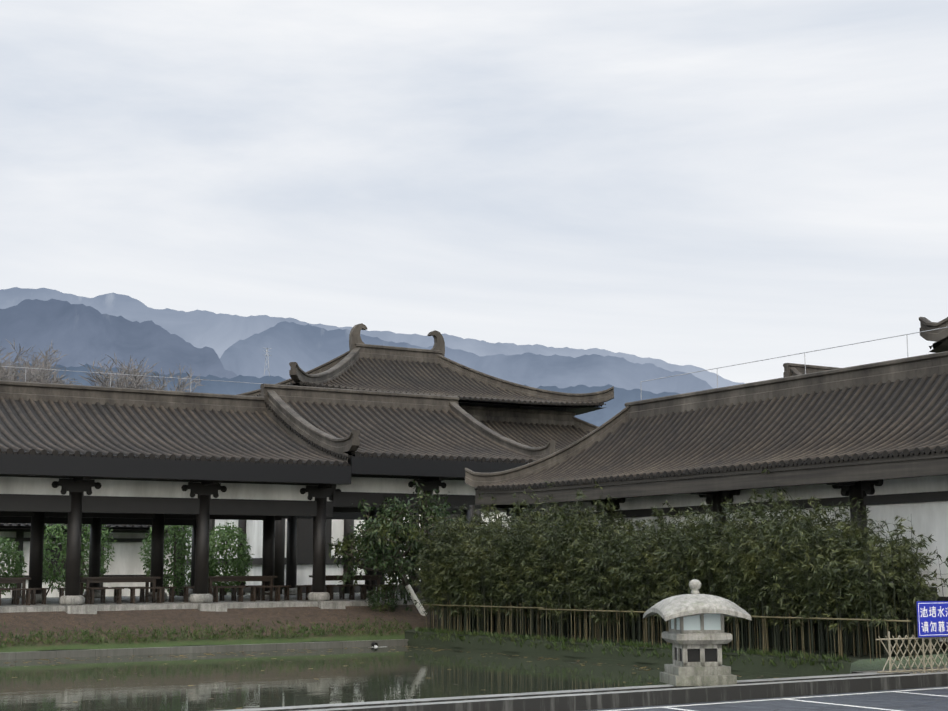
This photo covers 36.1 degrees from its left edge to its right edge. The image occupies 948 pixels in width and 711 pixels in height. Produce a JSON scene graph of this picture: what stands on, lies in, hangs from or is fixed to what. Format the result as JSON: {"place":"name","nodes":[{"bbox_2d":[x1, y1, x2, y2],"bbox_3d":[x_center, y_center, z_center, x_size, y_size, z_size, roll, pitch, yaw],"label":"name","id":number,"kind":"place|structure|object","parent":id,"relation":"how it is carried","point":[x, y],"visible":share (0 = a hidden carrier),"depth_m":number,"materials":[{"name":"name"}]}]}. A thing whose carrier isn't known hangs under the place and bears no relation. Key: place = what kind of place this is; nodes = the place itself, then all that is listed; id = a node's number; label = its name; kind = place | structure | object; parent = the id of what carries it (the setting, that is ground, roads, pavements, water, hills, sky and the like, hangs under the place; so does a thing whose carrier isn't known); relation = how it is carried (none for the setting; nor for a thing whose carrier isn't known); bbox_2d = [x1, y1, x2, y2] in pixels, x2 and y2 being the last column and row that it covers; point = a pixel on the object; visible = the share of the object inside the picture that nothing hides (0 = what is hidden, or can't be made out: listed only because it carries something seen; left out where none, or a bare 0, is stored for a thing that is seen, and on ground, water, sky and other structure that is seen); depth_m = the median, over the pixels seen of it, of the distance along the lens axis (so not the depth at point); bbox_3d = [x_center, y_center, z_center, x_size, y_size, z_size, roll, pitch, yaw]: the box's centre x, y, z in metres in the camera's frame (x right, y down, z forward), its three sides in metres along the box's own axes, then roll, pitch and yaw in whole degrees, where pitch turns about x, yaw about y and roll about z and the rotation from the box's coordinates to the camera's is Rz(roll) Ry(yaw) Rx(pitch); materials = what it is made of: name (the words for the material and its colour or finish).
{"place":"outdoors","nodes":[
{"label":"outdoors","id":0,"kind":"place"},
{"bbox_2d":[0,349,16,380],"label":"tree","id":1,"kind":"object","parent":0,"point":[7,363],"depth_m":119.49,"materials":[{"name":"brown plant"}]},
{"bbox_2d":[0,340,67,383],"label":"tree","id":2,"kind":"object","parent":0,"point":[33,373],"depth_m":119.82,"materials":[{"name":"plant"}]},
{"bbox_2d":[1,364,67,383],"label":"tree","id":3,"kind":"object","parent":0,"point":[22,376],"depth_m":104.83,"materials":[{"name":"brown plant"}]},
{"bbox_2d":[0,352,77,384],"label":"tree","id":4,"kind":"object","parent":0,"point":[26,363],"depth_m":104.03,"materials":[{"name":"brown plant"}]},
{"bbox_2d":[0,354,81,383],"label":"tree","id":5,"kind":"object","parent":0,"point":[42,379],"depth_m":104.35,"materials":[{"name":"brown plant"}]},
{"bbox_2d":[0,526,183,597],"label":"wall","id":6,"kind":"structure","parent":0,"point":[127,559],"depth_m":62.00,"materials":[{"name":"white paint"}]},
{"bbox_2d":[0,523,182,527],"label":"tiles","id":7,"kind":"object","parent":6,"relation":"on","point":[15,524],"visible":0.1,"depth_m":60.57,"materials":[{"name":"grey tile"}]},
{"bbox_2d":[75,356,159,388],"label":"tree","id":8,"kind":"object","parent":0,"point":[104,382],"depth_m":122.25,"materials":[{"name":"brown plant"}]},
{"bbox_2d":[0,298,236,378],"bbox_3d":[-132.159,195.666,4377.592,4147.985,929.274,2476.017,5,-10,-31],"label":"dark mountain","id":9,"kind":"structure","parent":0,"point":[80,334],"depth_m":4877.98,"materials":[{"name":"blue"}]},
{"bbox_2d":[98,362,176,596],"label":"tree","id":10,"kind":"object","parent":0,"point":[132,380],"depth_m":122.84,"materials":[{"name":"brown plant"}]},
{"bbox_2d":[69,353,206,391],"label":"tree","id":11,"kind":"object","parent":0,"point":[179,381],"depth_m":127.61,"materials":[{"name":"plant"}]},
{"bbox_2d":[0,639,407,659],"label":"pond wall","id":12,"kind":"structure","parent":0,"point":[164,650],"depth_m":38.41,"materials":[{"name":"grey stone"}]},
{"bbox_2d":[0,605,436,651],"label":"embankment","id":13,"kind":"structure","parent":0,"point":[27,622],"depth_m":39.81,"materials":[{"name":"soil"}]},
{"bbox_2d":[0,474,499,613],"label":"pavilion","id":14,"kind":"object","parent":13,"relation":"on","point":[75,509],"depth_m":43.31,"materials":[{"name":"black wood"}]},
{"bbox_2d":[0,575,418,605],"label":"benches","id":15,"kind":"object","parent":14,"relation":"on","point":[144,592],"visible":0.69,"depth_m":43.67,"materials":[{"name":"brown wood"}]},
{"bbox_2d":[0,453,527,484],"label":"fascia","id":16,"kind":"structure","parent":14,"relation":"attached to","point":[69,466],"depth_m":41.56,"materials":[{"name":"black wood"}]},
{"bbox_2d":[1,451,528,464],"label":"pavilion soffit","id":17,"kind":"structure","parent":14,"relation":"attached to","point":[268,462],"depth_m":43.71,"materials":[{"name":"black wood"}]},
{"bbox_2d":[0,380,555,465],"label":"pavilion ridges","id":18,"kind":"object","parent":14,"relation":"on","point":[273,396],"visible":0.85,"depth_m":48.04,"materials":[{"name":"grey tile"}]},
{"bbox_2d":[265,402,350,459],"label":"verge tiles","id":19,"kind":"object","parent":14,"relation":"attached to","point":[342,456],"visible":0.71,"depth_m":46.20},
{"bbox_2d":[327,481,464,615],"bbox_3d":[-2.079,5.818,43.714,4.306,4.190,4.349,5,-10,-31],"label":"small tree","id":20,"kind":"object","parent":13,"relation":"on","point":[383,524],"depth_m":43.37,"materials":[{"name":"green plant"}]},
{"bbox_2d":[365,581,443,613],"bbox_3d":[-1.632,6.993,43.477,3.302,1.792,1.478,0,-8,-2],"label":"shrub","id":21,"kind":"object","parent":13,"relation":"on","point":[377,603],"visible":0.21,"depth_m":43.50,"materials":[{"name":"green plant"}]},
{"bbox_2d":[0,396,538,465],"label":"pavilion tiles","id":22,"kind":"object","parent":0,"point":[60,427],"visible":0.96,"depth_m":45.56,"materials":[{"name":"grey tile"}]},
{"bbox_2d":[5,363,678,426],"bbox_3d":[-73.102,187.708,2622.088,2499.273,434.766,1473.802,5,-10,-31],"label":"mountain","id":23,"kind":"structure","parent":0,"point":[598,418],"depth_m":2978.32,"materials":[{"name":"blue"}]},
{"bbox_2d":[185,512,510,594],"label":"hall walls","id":24,"kind":"structure","parent":0,"point":[254,530],"depth_m":60.66,"materials":[{"name":"white paint"}]},
{"bbox_2d":[0,287,744,387],"bbox_3d":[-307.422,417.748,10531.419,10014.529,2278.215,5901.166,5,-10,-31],"label":"mountain","id":25,"kind":"structure","parent":0,"point":[220,333],"depth_m":11940.11,"materials":[{"name":"blue"}]},
{"bbox_2d":[0,645,778,710],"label":"water","id":26,"kind":"structure","parent":0,"point":[157,682],"depth_m":29.27,"materials":[{"name":"green liquid"}]},
{"bbox_2d":[10,646,741,708],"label":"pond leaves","id":27,"kind":"object","parent":26,"relation":"on","point":[327,651],"visible":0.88,"depth_m":36.24,"materials":[{"name":"green plant"}]},
{"bbox_2d":[220,321,713,393],"bbox_3d":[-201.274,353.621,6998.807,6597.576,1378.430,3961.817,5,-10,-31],"label":"mountain","id":28,"kind":"structure","parent":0,"point":[307,347],"depth_m":8019.01,"materials":[{"name":"blue"}]},
{"bbox_2d":[0,0,947,383],"label":"sky","id":29,"kind":"structure","parent":0,"point":[705,184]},
{"bbox_2d":[2,327,947,399],"bbox_3d":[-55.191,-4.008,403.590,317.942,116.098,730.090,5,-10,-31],"label":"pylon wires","id":30,"kind":"object","parent":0,"point":[641,381],"visible":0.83,"depth_m":39.70,"materials":[{"name":"grey metal"}]},
{"bbox_2d":[43,596,947,674],"bbox_3d":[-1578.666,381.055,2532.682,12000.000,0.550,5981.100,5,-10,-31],"label":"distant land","id":31,"kind":"structure","parent":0,"point":[867,665],"depth_m":41.40,"materials":[{"name":"green plant"}]},
{"bbox_2d":[0,521,254,595],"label":"shrubs","id":32,"kind":"object","parent":31,"relation":"on","point":[223,534],"visible":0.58,"depth_m":55.66,"materials":[{"name":"green plant"}]},
{"bbox_2d":[46,541,226,595],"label":"trunks","id":33,"kind":"object","parent":31,"relation":"on","point":[225,592],"visible":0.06,"depth_m":55.90,"materials":[{"name":"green plant"}]},
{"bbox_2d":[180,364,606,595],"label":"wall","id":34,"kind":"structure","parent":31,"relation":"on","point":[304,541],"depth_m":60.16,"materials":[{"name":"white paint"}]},
{"bbox_2d":[254,357,605,450],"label":"hall tiles","id":35,"kind":"object","parent":34,"relation":"on","point":[397,375],"visible":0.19,"depth_m":68.59,"materials":[{"name":"grey tile"}]},
{"bbox_2d":[237,323,613,431],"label":"hall ridges","id":36,"kind":"object","parent":35,"relation":"on","point":[334,368],"visible":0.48,"depth_m":70.19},
{"bbox_2d":[216,666,947,710],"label":"kerb","id":37,"kind":"structure","parent":31,"relation":"on","point":[649,695],"depth_m":22.61,"materials":[{"name":"concrete"}]},
{"bbox_2d":[643,579,750,685],"bbox_3d":[3.705,4.596,24.231,1.440,1.705,1.440,1,-8,-8],"label":"stone lantern","id":38,"kind":"object","parent":37,"relation":"on","point":[696,636],"visible":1,"depth_m":23.83,"materials":[{"name":"grey stone"}]},
{"bbox_2d":[875,631,947,673],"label":"lattice fence","id":39,"kind":"object","parent":37,"relation":"on","point":[931,663],"visible":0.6,"depth_m":26.62,"materials":[{"name":"brown wood"}]},
{"bbox_2d":[916,601,947,636],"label":"sign","id":40,"kind":"object","parent":39,"relation":"attached to","point":[932,618],"visible":1,"depth_m":26.81,"materials":[{"name":"blue metal"}]},
{"bbox_2d":[405,628,946,677],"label":"bank","id":41,"kind":"object","parent":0,"point":[739,666],"visible":0.38,"depth_m":33.41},
{"bbox_2d":[0,615,850,671],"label":"grass tufts","id":42,"kind":"object","parent":41,"relation":"on","point":[129,635],"visible":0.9,"depth_m":37.83,"materials":[{"name":"green plant"}]},
{"bbox_2d":[414,507,508,632],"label":"bamboo culms","id":43,"kind":"object","parent":41,"relation":"on","point":[459,623],"visible":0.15,"depth_m":40.63,"materials":[{"name":"green plant"}]},
{"bbox_2d":[409,494,509,617],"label":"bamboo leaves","id":44,"kind":"object","parent":43,"relation":"attached to","point":[440,546],"visible":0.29,"depth_m":40.64,"materials":[{"name":"green plant"}]},
{"bbox_2d":[421,604,910,666],"bbox_3d":[3.228,6.341,33.948,0.073,0.878,18.000,5,-10,-31],"label":"bamboo fence","id":45,"kind":"object","parent":41,"relation":"on","point":[590,610],"visible":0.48,"depth_m":32.94,"materials":[{"name":"brown wood"}]},
{"bbox_2d":[415,469,947,655],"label":"bamboo","id":46,"kind":"object","parent":41,"relation":"on","point":[634,575],"depth_m":31.97,"materials":[{"name":"green plant"}]},
{"bbox_2d":[421,483,947,660],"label":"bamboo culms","id":47,"kind":"object","parent":41,"relation":"on","point":[762,642],"visible":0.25,"depth_m":32.17,"materials":[{"name":"green plant"}]},
{"bbox_2d":[465,351,947,487],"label":"ridges","id":48,"kind":"object","parent":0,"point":[920,366],"visible":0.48,"depth_m":37.91,"materials":[{"name":"grey tile"}]},
{"bbox_2d":[499,450,946,492],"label":"soffit","id":49,"kind":"structure","parent":48,"relation":"attached to","point":[738,469],"depth_m":33.72,"materials":[{"name":"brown wood"}]},
{"bbox_2d":[474,372,947,490],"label":"tiles","id":50,"kind":"object","parent":49,"relation":"attached to","point":[905,417],"visible":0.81,"depth_m":35.02,"materials":[{"name":"grey tile"}]},
{"bbox_2d":[475,452,947,504],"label":"fascia","id":51,"kind":"structure","parent":49,"relation":"attached to","point":[897,468],"depth_m":33.08,"materials":[{"name":"grey wood"}]},
{"bbox_2d":[783,317,947,376],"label":"ridges","id":52,"kind":"object","parent":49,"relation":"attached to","point":[926,324],"visible":0.35,"depth_m":34.33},
{"bbox_2d":[469,475,947,651],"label":"wall","id":53,"kind":"structure","parent":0,"point":[927,519],"depth_m":31.37,"materials":[{"name":"white paint"}]},
{"bbox_2d":[581,686,947,710],"bbox_3d":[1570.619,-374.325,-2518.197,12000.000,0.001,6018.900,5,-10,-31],"label":"asphalt","id":54,"kind":"structure","parent":0,"point":[908,701],"depth_m":22.57,"materials":[{"name":"grey asphalt"}]},
{"bbox_2d":[604,687,947,710],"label":"parking lines","id":55,"kind":"object","parent":54,"relation":"on","point":[668,707],"visible":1,"depth_m":22.93,"materials":[{"name":"paint"}]},
{"bbox_2d":[929,342,942,348],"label":"extra tiles","id":56,"kind":"object","parent":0,"point":[935,344],"depth_m":34.29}
]}

